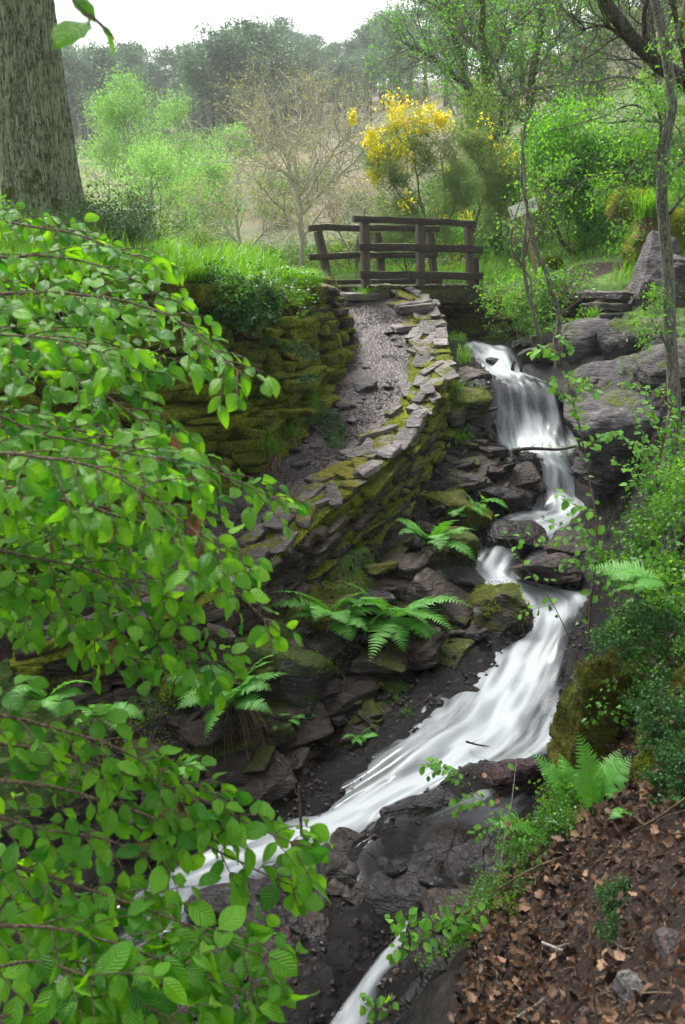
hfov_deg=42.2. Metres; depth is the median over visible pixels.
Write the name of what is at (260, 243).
shrub
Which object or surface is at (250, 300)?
bramble
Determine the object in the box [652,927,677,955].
stone
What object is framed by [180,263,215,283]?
shrub
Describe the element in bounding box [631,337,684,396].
outcrop
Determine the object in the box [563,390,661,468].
boulder
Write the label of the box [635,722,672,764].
bramble
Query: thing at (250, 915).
stone
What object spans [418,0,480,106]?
pine tree
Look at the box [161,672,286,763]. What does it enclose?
fern
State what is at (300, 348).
bramble
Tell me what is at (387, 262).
shrub
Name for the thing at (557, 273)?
bramble
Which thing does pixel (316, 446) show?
stone
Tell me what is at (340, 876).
stone
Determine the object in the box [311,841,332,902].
stone
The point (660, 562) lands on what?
bramble
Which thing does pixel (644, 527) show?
bramble
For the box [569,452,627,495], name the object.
boulder
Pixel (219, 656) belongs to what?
boulder
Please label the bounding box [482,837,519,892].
bramble
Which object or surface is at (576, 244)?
shrub
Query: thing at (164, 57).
pine tree
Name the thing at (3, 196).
shrub
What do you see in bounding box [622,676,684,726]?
bramble
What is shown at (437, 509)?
stone
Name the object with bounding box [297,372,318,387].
bramble
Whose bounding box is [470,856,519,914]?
bramble
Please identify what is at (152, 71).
pine tree
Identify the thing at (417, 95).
shrub
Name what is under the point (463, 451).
stone
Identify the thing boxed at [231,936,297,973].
stone
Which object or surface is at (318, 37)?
pine tree
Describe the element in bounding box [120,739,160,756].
stone
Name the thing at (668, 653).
bramble
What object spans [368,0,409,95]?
pine tree
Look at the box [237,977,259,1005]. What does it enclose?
stone
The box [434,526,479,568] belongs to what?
boulder
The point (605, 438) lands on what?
sapling
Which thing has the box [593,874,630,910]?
bramble
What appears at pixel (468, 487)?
stone
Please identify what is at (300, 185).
shrub
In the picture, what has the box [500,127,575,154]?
shrub
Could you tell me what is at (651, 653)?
bramble
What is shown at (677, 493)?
bramble
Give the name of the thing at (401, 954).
sapling
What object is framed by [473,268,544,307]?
bramble
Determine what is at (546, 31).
pine tree
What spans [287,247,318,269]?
shrub
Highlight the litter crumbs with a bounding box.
[457,732,684,1023]
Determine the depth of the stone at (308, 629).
6.64 m
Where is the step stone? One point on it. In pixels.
(352, 296)
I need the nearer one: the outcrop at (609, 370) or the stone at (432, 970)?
the stone at (432, 970)
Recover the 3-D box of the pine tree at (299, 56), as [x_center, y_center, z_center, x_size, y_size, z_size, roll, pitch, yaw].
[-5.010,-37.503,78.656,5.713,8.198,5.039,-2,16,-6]
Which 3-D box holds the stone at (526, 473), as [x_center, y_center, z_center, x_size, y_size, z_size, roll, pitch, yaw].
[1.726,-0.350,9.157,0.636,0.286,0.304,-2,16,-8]
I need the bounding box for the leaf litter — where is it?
[447,617,684,1023]
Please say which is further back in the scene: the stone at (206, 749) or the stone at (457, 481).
the stone at (457, 481)
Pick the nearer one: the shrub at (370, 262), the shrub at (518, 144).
the shrub at (370, 262)
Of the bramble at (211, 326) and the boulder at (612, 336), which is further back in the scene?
the boulder at (612, 336)
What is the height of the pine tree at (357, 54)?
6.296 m
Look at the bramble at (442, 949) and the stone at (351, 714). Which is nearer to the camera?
the bramble at (442, 949)
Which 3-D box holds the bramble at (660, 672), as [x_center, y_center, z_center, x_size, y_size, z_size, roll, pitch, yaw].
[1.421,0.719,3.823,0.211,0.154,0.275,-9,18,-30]
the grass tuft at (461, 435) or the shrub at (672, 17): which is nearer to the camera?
the grass tuft at (461, 435)
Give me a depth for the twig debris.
2.77 m
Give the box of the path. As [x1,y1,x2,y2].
[68,291,410,610]
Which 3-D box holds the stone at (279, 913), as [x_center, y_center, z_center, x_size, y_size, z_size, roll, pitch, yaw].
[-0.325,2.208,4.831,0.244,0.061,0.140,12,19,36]
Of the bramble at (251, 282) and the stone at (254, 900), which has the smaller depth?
the stone at (254, 900)
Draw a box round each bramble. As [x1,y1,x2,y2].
[176,258,233,284]
[183,309,232,333]
[186,264,238,287]
[198,252,293,318]
[200,294,238,328]
[202,247,320,321]
[203,266,242,315]
[205,254,274,310]
[205,278,242,296]
[212,242,318,315]
[222,290,280,335]
[222,292,281,335]
[225,282,266,311]
[228,281,284,311]
[231,290,278,330]
[234,272,278,295]
[235,277,289,311]
[255,336,279,349]
[278,339,308,356]
[297,349,319,360]
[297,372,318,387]
[303,414,321,425]
[315,408,341,421]
[318,421,349,437]
[319,407,336,416]
[321,415,342,427]
[321,431,346,449]
[324,433,347,448]
[383,681,397,695]
[412,930,462,973]
[420,934,461,961]
[421,937,460,960]
[442,906,493,949]
[445,882,494,935]
[450,335,467,342]
[451,330,465,340]
[460,877,502,916]
[467,881,492,927]
[470,287,524,320]
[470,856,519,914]
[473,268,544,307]
[476,868,531,896]
[481,854,538,921]
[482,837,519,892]
[483,308,543,346]
[492,812,547,859]
[497,802,557,864]
[497,834,535,857]
[499,256,564,295]
[499,293,553,330]
[502,836,536,869]
[504,287,579,321]
[509,813,579,871]
[511,288,557,315]
[514,310,555,340]
[516,252,585,295]
[517,247,595,304]
[524,302,585,335]
[525,831,554,852]
[527,267,593,309]
[527,791,568,837]
[528,759,587,832]
[530,797,563,832]
[532,800,565,845]
[536,767,599,818]
[536,783,595,835]
[543,789,584,830]
[550,798,598,823]
[572,515,684,613]
[573,642,645,749]
[586,627,643,662]
[588,549,684,634]
[588,616,638,646]
[590,628,623,652]
[591,543,681,605]
[592,905,635,945]
[593,872,638,915]
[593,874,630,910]
[599,612,660,660]
[601,595,678,654]
[611,490,677,562]
[611,594,676,637]
[613,614,671,642]
[613,645,652,665]
[614,496,669,546]
[614,521,684,573]
[614,587,667,642]
[618,494,668,554]
[618,499,684,555]
[618,524,684,591]
[618,603,661,628]
[618,677,662,710]
[620,521,656,569]
[620,537,657,566]
[621,540,652,567]
[621,631,684,679]
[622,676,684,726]
[623,638,684,692]
[624,444,684,508]
[626,473,674,521]
[626,507,658,543]
[629,627,678,671]
[629,678,658,700]
[631,546,684,594]
[631,583,665,608]
[632,637,684,666]
[634,715,684,747]
[634,760,684,811]
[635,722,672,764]
[636,478,684,543]
[637,553,684,608]
[638,667,684,700]
[639,476,684,501]
[639,763,684,806]
[641,584,684,667]
[644,657,683,679]
[645,693,684,722]
[646,718,684,751]
[648,505,683,538]
[650,452,684,497]
[650,615,684,640]
[651,462,681,517]
[651,466,684,502]
[651,729,684,772]
[652,491,684,527]
[652,759,684,787]
[653,635,684,659]
[654,742,684,783]
[655,547,684,598]
[656,468,684,519]
[658,436,684,479]
[658,464,684,510]
[663,451,684,489]
[664,467,684,506]
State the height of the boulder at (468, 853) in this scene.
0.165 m
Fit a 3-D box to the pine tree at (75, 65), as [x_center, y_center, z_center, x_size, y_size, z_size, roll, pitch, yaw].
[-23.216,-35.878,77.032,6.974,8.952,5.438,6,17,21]
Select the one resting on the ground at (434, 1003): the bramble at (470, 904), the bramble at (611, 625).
the bramble at (470, 904)
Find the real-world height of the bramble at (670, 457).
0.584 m
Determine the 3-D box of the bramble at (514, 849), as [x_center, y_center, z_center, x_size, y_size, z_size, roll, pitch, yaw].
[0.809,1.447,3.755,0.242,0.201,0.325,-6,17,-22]
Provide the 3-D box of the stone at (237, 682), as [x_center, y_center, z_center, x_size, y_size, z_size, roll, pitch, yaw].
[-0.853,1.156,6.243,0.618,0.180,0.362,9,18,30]
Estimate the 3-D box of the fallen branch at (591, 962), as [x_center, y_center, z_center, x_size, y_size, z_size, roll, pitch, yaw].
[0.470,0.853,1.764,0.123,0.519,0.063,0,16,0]
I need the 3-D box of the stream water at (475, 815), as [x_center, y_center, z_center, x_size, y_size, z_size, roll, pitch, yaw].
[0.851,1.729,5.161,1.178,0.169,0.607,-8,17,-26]
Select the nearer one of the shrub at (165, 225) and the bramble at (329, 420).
the bramble at (329, 420)
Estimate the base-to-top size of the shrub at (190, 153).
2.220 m
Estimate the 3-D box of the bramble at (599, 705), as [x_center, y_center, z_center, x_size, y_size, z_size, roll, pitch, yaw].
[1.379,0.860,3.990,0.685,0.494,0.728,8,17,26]
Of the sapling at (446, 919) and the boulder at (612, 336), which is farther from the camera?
the boulder at (612, 336)
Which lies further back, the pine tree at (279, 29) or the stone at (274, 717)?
the pine tree at (279, 29)
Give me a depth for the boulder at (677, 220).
11.86 m
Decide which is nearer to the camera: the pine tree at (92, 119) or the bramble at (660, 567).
the bramble at (660, 567)
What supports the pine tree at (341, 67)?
on the ground at (434, 1003)
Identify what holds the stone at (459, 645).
on the ground at (434, 1003)
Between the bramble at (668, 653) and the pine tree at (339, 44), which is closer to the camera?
the bramble at (668, 653)
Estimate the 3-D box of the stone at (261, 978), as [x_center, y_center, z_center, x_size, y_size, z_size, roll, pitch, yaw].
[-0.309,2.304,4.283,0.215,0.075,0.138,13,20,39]
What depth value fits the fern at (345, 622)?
6.62 m
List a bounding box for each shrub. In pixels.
[0,192,33,231]
[0,193,49,247]
[1,209,67,250]
[39,205,105,246]
[41,192,140,246]
[63,169,167,250]
[83,185,119,210]
[87,208,158,253]
[91,131,134,146]
[92,196,173,250]
[109,131,173,158]
[109,203,184,244]
[141,181,165,197]
[161,223,223,250]
[165,129,197,150]
[166,144,221,166]
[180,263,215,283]
[193,132,228,157]
[194,123,228,145]
[201,231,258,250]
[216,149,243,163]
[235,231,304,268]
[241,181,304,208]
[242,243,290,259]
[249,193,306,230]
[251,171,285,191]
[255,201,294,224]
[261,234,319,270]
[267,237,351,273]
[273,238,340,274]
[278,167,337,204]
[280,157,341,192]
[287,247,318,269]
[288,138,317,151]
[304,231,386,273]
[305,256,347,271]
[333,242,396,271]
[340,184,395,221]
[347,141,400,164]
[363,123,406,151]
[370,251,413,270]
[383,197,518,267]
[386,235,441,270]
[403,81,434,104]
[413,173,446,196]
[413,181,520,256]
[415,182,460,230]
[423,73,494,114]
[427,185,481,210]
[441,229,494,264]
[445,116,496,136]
[459,155,603,240]
[477,80,521,125]
[495,238,546,263]
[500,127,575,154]
[518,100,602,134]
[532,219,561,238]
[544,46,649,107]
[549,88,603,120]
[552,235,595,254]
[556,219,575,239]
[556,235,589,250]
[559,218,579,236]
[573,69,626,105]
[581,226,617,251]
[612,128,677,150]
[623,81,684,143]
[636,65,665,98]
[640,49,684,115]
[652,177,684,197]
[655,16,684,65]
[666,7,681,35]
[669,142,684,163]
[669,191,684,209]
[671,135,682,147]
[675,142,684,155]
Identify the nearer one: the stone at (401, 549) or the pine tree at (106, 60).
the stone at (401, 549)
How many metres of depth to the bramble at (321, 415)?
8.85 m
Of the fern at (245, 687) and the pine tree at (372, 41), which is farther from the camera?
the pine tree at (372, 41)
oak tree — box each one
[0,0,88,253]
[347,0,594,177]
[400,0,639,246]
[417,63,547,255]
[508,0,682,102]
[516,0,683,156]
[545,0,684,101]
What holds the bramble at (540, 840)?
on the ground at (434, 1003)
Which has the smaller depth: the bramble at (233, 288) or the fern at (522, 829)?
the fern at (522, 829)
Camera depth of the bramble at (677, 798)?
3.12 m
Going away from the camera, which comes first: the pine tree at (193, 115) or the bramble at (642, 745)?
the bramble at (642, 745)
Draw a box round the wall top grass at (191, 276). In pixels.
[14,256,334,284]
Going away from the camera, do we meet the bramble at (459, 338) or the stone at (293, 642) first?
the stone at (293, 642)
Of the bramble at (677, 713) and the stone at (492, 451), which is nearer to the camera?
the bramble at (677, 713)
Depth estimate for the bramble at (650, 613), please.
3.96 m
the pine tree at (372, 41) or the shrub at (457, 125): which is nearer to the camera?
the shrub at (457, 125)
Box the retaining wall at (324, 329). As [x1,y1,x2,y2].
[0,274,358,588]
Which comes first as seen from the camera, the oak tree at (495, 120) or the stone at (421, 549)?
the stone at (421, 549)
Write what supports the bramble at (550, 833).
on the ground at (434, 1003)
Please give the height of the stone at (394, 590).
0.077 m
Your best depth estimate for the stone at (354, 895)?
4.72 m
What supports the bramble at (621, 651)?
on the ground at (434, 1003)
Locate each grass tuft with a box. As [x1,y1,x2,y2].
[254,422,291,474]
[279,419,302,447]
[300,382,329,410]
[347,285,375,305]
[449,378,466,395]
[449,392,482,406]
[453,342,472,364]
[453,426,475,444]
[582,301,609,317]
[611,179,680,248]
[623,309,645,317]
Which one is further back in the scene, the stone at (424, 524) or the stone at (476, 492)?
the stone at (476, 492)
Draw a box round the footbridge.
[308,215,483,303]
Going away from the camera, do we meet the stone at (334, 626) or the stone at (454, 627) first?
the stone at (334, 626)
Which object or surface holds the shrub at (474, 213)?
on the ground at (434, 1003)
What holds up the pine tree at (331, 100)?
on the ground at (434, 1003)
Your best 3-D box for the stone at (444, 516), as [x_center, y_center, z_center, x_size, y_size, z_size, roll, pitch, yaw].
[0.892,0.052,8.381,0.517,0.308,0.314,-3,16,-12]
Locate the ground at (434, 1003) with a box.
[0,31,684,1023]
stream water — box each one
[52,341,586,985]
[330,910,417,1023]
[352,812,515,908]
[411,788,534,828]
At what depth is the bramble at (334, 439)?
8.37 m
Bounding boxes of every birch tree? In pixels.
[70,63,206,238]
[75,118,177,227]
[82,106,245,243]
[116,82,236,238]
[165,142,254,247]
[209,115,283,208]
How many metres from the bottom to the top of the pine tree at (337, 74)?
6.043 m
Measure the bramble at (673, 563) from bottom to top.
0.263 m
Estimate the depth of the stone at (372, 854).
4.91 m
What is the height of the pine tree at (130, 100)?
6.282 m
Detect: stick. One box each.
[293,781,302,834]
[465,738,488,748]
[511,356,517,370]
[511,443,575,451]
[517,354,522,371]
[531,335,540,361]
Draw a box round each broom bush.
[347,107,539,271]
[350,188,464,271]
[358,87,486,239]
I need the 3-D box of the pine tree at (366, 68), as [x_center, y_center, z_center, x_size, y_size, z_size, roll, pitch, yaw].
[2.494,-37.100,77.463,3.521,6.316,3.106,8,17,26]
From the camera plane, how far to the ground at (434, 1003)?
5.85 m
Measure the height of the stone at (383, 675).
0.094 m
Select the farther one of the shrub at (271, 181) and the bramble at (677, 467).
the shrub at (271, 181)
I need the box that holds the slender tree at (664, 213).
[535,0,684,463]
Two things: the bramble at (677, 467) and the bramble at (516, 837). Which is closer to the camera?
the bramble at (516, 837)
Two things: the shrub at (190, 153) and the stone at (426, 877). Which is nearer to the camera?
the stone at (426, 877)
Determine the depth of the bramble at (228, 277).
7.55 m
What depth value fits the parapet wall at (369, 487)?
7.55 m
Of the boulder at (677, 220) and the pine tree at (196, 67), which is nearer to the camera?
the boulder at (677, 220)
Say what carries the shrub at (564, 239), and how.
on the ground at (434, 1003)
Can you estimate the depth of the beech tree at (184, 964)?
2.02 m
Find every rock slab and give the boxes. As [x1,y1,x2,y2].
[625,231,679,310]
[656,254,684,307]
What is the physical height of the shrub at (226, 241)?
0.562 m
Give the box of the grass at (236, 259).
[0,122,684,295]
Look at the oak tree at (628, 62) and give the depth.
15.51 m
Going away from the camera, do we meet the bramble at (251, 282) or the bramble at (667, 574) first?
the bramble at (667, 574)
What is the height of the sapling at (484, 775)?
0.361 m
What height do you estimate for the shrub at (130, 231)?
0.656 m
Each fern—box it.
[9,680,91,720]
[74,701,144,729]
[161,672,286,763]
[178,754,206,778]
[199,651,279,718]
[268,590,392,659]
[272,714,315,730]
[332,580,472,660]
[343,726,378,745]
[397,518,475,561]
[445,505,484,516]
[465,492,508,520]
[489,806,567,847]
[531,752,584,810]
[574,730,631,811]
[590,560,665,594]
[609,807,631,818]
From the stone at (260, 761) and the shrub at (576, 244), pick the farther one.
the shrub at (576, 244)
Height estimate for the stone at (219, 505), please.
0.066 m
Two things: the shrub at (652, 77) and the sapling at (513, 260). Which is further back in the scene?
the shrub at (652, 77)
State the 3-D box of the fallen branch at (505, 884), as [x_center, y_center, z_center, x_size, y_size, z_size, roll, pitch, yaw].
[0.764,1.410,3.380,0.077,0.719,0.724,-14,21,-41]
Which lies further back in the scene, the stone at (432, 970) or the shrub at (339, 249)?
the shrub at (339, 249)
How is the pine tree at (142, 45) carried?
on the ground at (434, 1003)
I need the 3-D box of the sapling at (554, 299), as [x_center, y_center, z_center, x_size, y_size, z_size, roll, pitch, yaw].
[2.376,-3.060,10.141,1.473,2.998,0.872,0,16,0]
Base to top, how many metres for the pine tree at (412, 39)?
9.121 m
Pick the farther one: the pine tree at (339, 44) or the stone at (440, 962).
the pine tree at (339, 44)
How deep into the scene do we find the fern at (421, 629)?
6.74 m
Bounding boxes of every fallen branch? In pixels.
[463,846,621,914]
[507,997,544,1023]
[541,941,570,960]
[559,818,611,1023]
[622,797,684,835]
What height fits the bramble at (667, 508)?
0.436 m
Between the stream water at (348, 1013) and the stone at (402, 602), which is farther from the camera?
the stone at (402, 602)
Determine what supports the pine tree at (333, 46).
on the ground at (434, 1003)
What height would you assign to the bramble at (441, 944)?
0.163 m
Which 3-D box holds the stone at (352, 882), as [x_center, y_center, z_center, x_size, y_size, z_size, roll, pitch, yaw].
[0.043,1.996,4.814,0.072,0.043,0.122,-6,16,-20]
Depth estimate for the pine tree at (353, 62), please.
81.66 m
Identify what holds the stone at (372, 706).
on the ground at (434, 1003)
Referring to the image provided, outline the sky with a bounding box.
[54,0,639,85]
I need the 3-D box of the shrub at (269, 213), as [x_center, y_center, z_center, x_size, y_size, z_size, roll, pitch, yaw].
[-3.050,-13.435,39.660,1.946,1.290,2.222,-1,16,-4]
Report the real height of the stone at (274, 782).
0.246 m
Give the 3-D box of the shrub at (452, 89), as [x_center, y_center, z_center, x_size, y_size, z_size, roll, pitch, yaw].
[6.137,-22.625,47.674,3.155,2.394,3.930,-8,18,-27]
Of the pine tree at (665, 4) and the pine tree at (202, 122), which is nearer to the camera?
the pine tree at (665, 4)
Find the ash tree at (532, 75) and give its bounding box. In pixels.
[401,0,640,190]
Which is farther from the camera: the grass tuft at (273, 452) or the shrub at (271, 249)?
the shrub at (271, 249)
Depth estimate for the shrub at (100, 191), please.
41.61 m
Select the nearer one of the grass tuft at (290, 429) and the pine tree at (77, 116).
the grass tuft at (290, 429)
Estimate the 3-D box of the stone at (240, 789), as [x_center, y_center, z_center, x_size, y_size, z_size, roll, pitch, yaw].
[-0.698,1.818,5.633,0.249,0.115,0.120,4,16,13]
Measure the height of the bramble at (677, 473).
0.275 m
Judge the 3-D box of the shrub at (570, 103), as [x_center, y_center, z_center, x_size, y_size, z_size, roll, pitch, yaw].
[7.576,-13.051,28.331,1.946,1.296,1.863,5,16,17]
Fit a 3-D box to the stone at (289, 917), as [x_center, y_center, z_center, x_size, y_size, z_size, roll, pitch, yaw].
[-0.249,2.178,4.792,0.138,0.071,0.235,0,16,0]
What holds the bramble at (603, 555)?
on the ground at (434, 1003)
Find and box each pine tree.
[61,46,105,148]
[64,58,96,139]
[69,75,91,142]
[69,107,86,128]
[72,36,143,137]
[75,41,109,135]
[80,65,105,137]
[89,111,92,135]
[109,37,159,140]
[113,76,142,138]
[129,63,142,124]
[133,88,155,135]
[134,42,149,65]
[134,58,168,137]
[136,43,180,132]
[139,89,166,135]
[152,87,171,136]
[155,40,241,145]
[156,20,251,144]
[156,95,170,139]
[158,75,194,131]
[161,35,215,137]
[169,41,204,149]
[171,40,195,123]
[177,27,280,151]
[192,42,251,137]
[196,66,261,146]
[202,9,299,147]
[224,13,309,144]
[249,88,299,139]
[256,31,302,138]
[260,9,302,38]
[273,39,316,133]
[282,51,318,127]
[288,30,312,39]
[288,45,316,130]
[289,33,319,68]
[290,33,321,71]
[291,48,325,127]
[300,43,328,120]
[304,29,328,51]
[310,42,337,111]
[311,69,331,119]
[318,56,355,124]
[320,55,336,111]
[323,39,342,97]
[324,40,345,54]
[328,59,346,111]
[330,53,359,117]
[333,53,374,112]
[335,32,362,81]
[341,20,379,103]
[347,48,390,120]
[351,50,377,112]
[352,44,387,111]
[354,16,385,101]
[355,60,378,113]
[361,10,391,81]
[364,27,392,109]
[366,13,413,113]
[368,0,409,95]
[378,14,421,106]
[386,12,418,104]
[396,0,442,102]
[402,34,422,102]
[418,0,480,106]
[434,0,503,94]
[468,0,528,82]
[490,0,544,79]
[515,0,583,74]
[561,0,669,77]
[634,0,683,38]
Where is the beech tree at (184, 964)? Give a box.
[0,0,332,1023]
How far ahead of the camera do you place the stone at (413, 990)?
3.84 m
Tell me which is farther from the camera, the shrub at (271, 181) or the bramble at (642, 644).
the shrub at (271, 181)
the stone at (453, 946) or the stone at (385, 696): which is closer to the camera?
the stone at (453, 946)
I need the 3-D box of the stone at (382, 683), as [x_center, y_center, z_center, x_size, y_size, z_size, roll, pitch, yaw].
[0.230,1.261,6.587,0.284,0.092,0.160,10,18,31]
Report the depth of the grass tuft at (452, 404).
9.57 m
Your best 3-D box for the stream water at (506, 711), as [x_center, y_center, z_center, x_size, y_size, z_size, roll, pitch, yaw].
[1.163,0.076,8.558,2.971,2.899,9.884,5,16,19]
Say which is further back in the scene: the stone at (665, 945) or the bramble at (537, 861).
the bramble at (537, 861)
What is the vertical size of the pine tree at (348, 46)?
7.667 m
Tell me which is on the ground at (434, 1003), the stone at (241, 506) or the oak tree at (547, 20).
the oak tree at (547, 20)
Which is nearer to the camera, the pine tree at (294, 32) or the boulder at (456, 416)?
the boulder at (456, 416)
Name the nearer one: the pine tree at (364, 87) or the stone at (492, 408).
the stone at (492, 408)
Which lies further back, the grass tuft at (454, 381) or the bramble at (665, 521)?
the grass tuft at (454, 381)
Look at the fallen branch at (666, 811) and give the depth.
3.00 m
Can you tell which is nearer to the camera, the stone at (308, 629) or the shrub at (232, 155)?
the stone at (308, 629)
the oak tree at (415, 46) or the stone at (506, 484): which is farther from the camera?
the oak tree at (415, 46)
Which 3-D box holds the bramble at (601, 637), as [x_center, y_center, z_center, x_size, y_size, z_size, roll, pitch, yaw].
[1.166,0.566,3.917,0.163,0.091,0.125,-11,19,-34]
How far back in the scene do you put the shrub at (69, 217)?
8.70 m
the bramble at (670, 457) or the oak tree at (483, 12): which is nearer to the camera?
the bramble at (670, 457)
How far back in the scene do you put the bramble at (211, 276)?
7.45 m
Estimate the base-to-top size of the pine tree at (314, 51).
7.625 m
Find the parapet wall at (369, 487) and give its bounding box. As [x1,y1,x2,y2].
[8,283,459,709]
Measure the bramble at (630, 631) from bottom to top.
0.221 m
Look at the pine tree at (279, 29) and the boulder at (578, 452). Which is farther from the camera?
the pine tree at (279, 29)
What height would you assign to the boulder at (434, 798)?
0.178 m
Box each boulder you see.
[159,671,210,707]
[176,968,232,1019]
[184,879,260,918]
[204,636,247,670]
[241,638,339,712]
[279,925,300,940]
[362,829,466,924]
[379,788,457,816]
[405,567,472,628]
[413,926,435,949]
[420,484,492,530]
[428,558,485,593]
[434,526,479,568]
[444,837,503,889]
[446,406,465,426]
[447,468,487,488]
[448,384,492,423]
[456,366,492,385]
[456,558,473,568]
[466,423,494,436]
[466,580,529,635]
[478,479,531,511]
[481,520,549,551]
[481,758,543,795]
[497,481,546,502]
[510,552,583,585]
[537,255,563,271]
[547,646,646,775]
[552,522,586,537]
[558,317,606,362]
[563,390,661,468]
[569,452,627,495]
[572,444,581,463]
[597,317,678,359]
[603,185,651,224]
[620,215,658,269]
[626,749,655,783]
[634,664,684,750]
[669,206,684,255]
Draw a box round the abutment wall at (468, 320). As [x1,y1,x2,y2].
[439,289,634,344]
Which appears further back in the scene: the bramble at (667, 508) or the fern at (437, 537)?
the fern at (437, 537)
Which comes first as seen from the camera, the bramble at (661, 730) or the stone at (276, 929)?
the bramble at (661, 730)
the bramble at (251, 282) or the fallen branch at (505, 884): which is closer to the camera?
the fallen branch at (505, 884)
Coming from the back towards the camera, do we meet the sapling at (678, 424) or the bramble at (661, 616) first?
the sapling at (678, 424)
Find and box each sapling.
[156,156,328,259]
[163,39,411,261]
[223,71,387,271]
[263,156,439,272]
[358,992,398,1023]
[384,907,448,966]
[418,757,533,866]
[434,901,487,945]
[468,765,517,864]
[479,492,582,660]
[481,756,518,877]
[487,102,607,368]
[490,122,575,346]
[507,227,532,299]
[527,328,617,661]
[535,500,620,571]
[610,390,684,493]
[622,381,684,461]
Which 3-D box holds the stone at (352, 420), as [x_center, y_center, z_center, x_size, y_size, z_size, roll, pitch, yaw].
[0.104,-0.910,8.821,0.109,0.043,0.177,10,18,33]
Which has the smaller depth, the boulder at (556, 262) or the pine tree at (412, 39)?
the boulder at (556, 262)
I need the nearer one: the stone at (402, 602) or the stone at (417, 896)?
the stone at (417, 896)
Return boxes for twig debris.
[455,733,684,1023]
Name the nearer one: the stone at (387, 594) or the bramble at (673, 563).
the bramble at (673, 563)
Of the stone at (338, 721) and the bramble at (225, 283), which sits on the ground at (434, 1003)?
the stone at (338, 721)
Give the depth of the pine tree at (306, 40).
96.05 m
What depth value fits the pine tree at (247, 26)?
65.51 m
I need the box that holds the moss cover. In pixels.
[92,543,411,789]
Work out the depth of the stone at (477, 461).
9.07 m
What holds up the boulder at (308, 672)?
on the ground at (434, 1003)
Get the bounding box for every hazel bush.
[497,79,635,259]
[549,109,684,229]
[559,191,652,252]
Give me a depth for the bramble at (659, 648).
3.85 m
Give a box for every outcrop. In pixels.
[518,343,553,363]
[561,353,638,398]
[562,361,601,402]
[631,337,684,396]
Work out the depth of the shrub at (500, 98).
39.98 m
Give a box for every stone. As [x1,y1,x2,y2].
[114,839,159,863]
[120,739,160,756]
[129,812,135,825]
[132,708,145,719]
[138,791,216,835]
[168,704,193,730]
[177,706,250,746]
[177,798,235,809]
[178,760,205,778]
[184,712,200,721]
[186,920,194,926]
[190,743,216,761]
[191,779,212,791]
[193,703,214,716]
[194,660,235,670]
[199,752,254,790]
[200,666,251,690]
[201,521,210,527]
[203,736,259,760]
[204,623,235,644]
[210,782,223,789]
[216,500,226,509]
[216,787,248,806]
[229,872,265,922]
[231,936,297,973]
[232,705,313,742]
[232,1001,239,1023]
[233,907,266,938]
[236,503,248,510]
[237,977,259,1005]
[241,745,274,774]
[242,743,297,803]
[246,665,280,682]
[254,863,289,904]
[257,701,288,733]
[257,721,296,748]
[258,970,272,983]
[264,924,281,935]
[265,904,285,926]
[276,700,333,753]
[282,746,312,774]
[284,908,296,927]
[286,638,305,649]
[289,446,302,452]
[289,921,305,939]
[290,460,310,468]
[295,618,314,634]
[296,768,309,783]
[296,915,321,944]
[302,439,314,443]
[302,628,345,661]
[305,909,328,939]
[309,445,321,448]
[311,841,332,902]
[317,677,345,701]
[322,593,362,614]
[322,673,379,717]
[322,827,361,877]
[324,616,354,632]
[326,877,346,896]
[330,714,346,727]
[331,706,391,744]
[334,403,350,408]
[336,872,351,882]
[340,292,379,300]
[342,698,382,726]
[342,880,366,904]
[344,878,357,886]
[345,418,359,423]
[345,696,374,718]
[349,646,411,673]
[353,376,377,392]
[353,698,363,704]
[357,701,390,730]
[359,847,377,859]
[360,632,371,642]
[362,561,398,574]
[364,590,395,603]
[368,717,382,725]
[370,597,388,605]
[371,587,400,593]
[372,575,411,597]
[372,673,393,677]
[375,625,440,650]
[375,691,392,702]
[376,858,406,877]
[377,677,388,688]
[379,553,431,578]
[383,677,406,693]
[384,540,408,556]
[386,610,401,619]
[391,597,414,617]
[395,537,414,544]
[396,534,422,548]
[401,977,427,1006]
[407,631,447,670]
[411,547,423,552]
[412,885,425,903]
[415,520,434,528]
[417,614,451,629]
[417,866,434,885]
[417,936,441,972]
[421,527,436,534]
[421,888,489,935]
[423,547,437,558]
[427,504,446,514]
[430,965,437,973]
[431,955,451,971]
[433,511,464,525]
[434,934,448,948]
[436,650,463,665]
[441,625,457,631]
[442,628,465,638]
[443,454,473,466]
[443,637,475,655]
[446,467,466,484]
[451,936,463,949]
[454,481,481,491]
[454,881,472,888]
[456,459,474,468]
[459,448,466,454]
[459,628,488,639]
[462,443,478,447]
[463,457,480,465]
[465,618,489,631]
[467,410,496,430]
[467,460,506,478]
[468,438,487,445]
[469,450,500,465]
[472,489,480,495]
[474,431,492,438]
[475,446,508,457]
[475,465,488,476]
[485,357,499,364]
[485,476,491,483]
[488,407,498,411]
[494,461,541,486]
[500,463,515,469]
[502,457,514,463]
[503,482,509,487]
[512,341,531,350]
[544,529,589,555]
[612,969,647,1005]
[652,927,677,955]
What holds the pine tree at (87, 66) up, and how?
on the ground at (434, 1003)
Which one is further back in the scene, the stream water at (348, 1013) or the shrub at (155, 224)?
the shrub at (155, 224)
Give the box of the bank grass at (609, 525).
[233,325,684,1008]
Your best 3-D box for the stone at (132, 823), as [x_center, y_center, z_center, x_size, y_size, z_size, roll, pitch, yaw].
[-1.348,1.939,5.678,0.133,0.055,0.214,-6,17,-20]
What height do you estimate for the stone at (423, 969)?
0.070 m
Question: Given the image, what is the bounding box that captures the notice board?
[508,197,539,282]

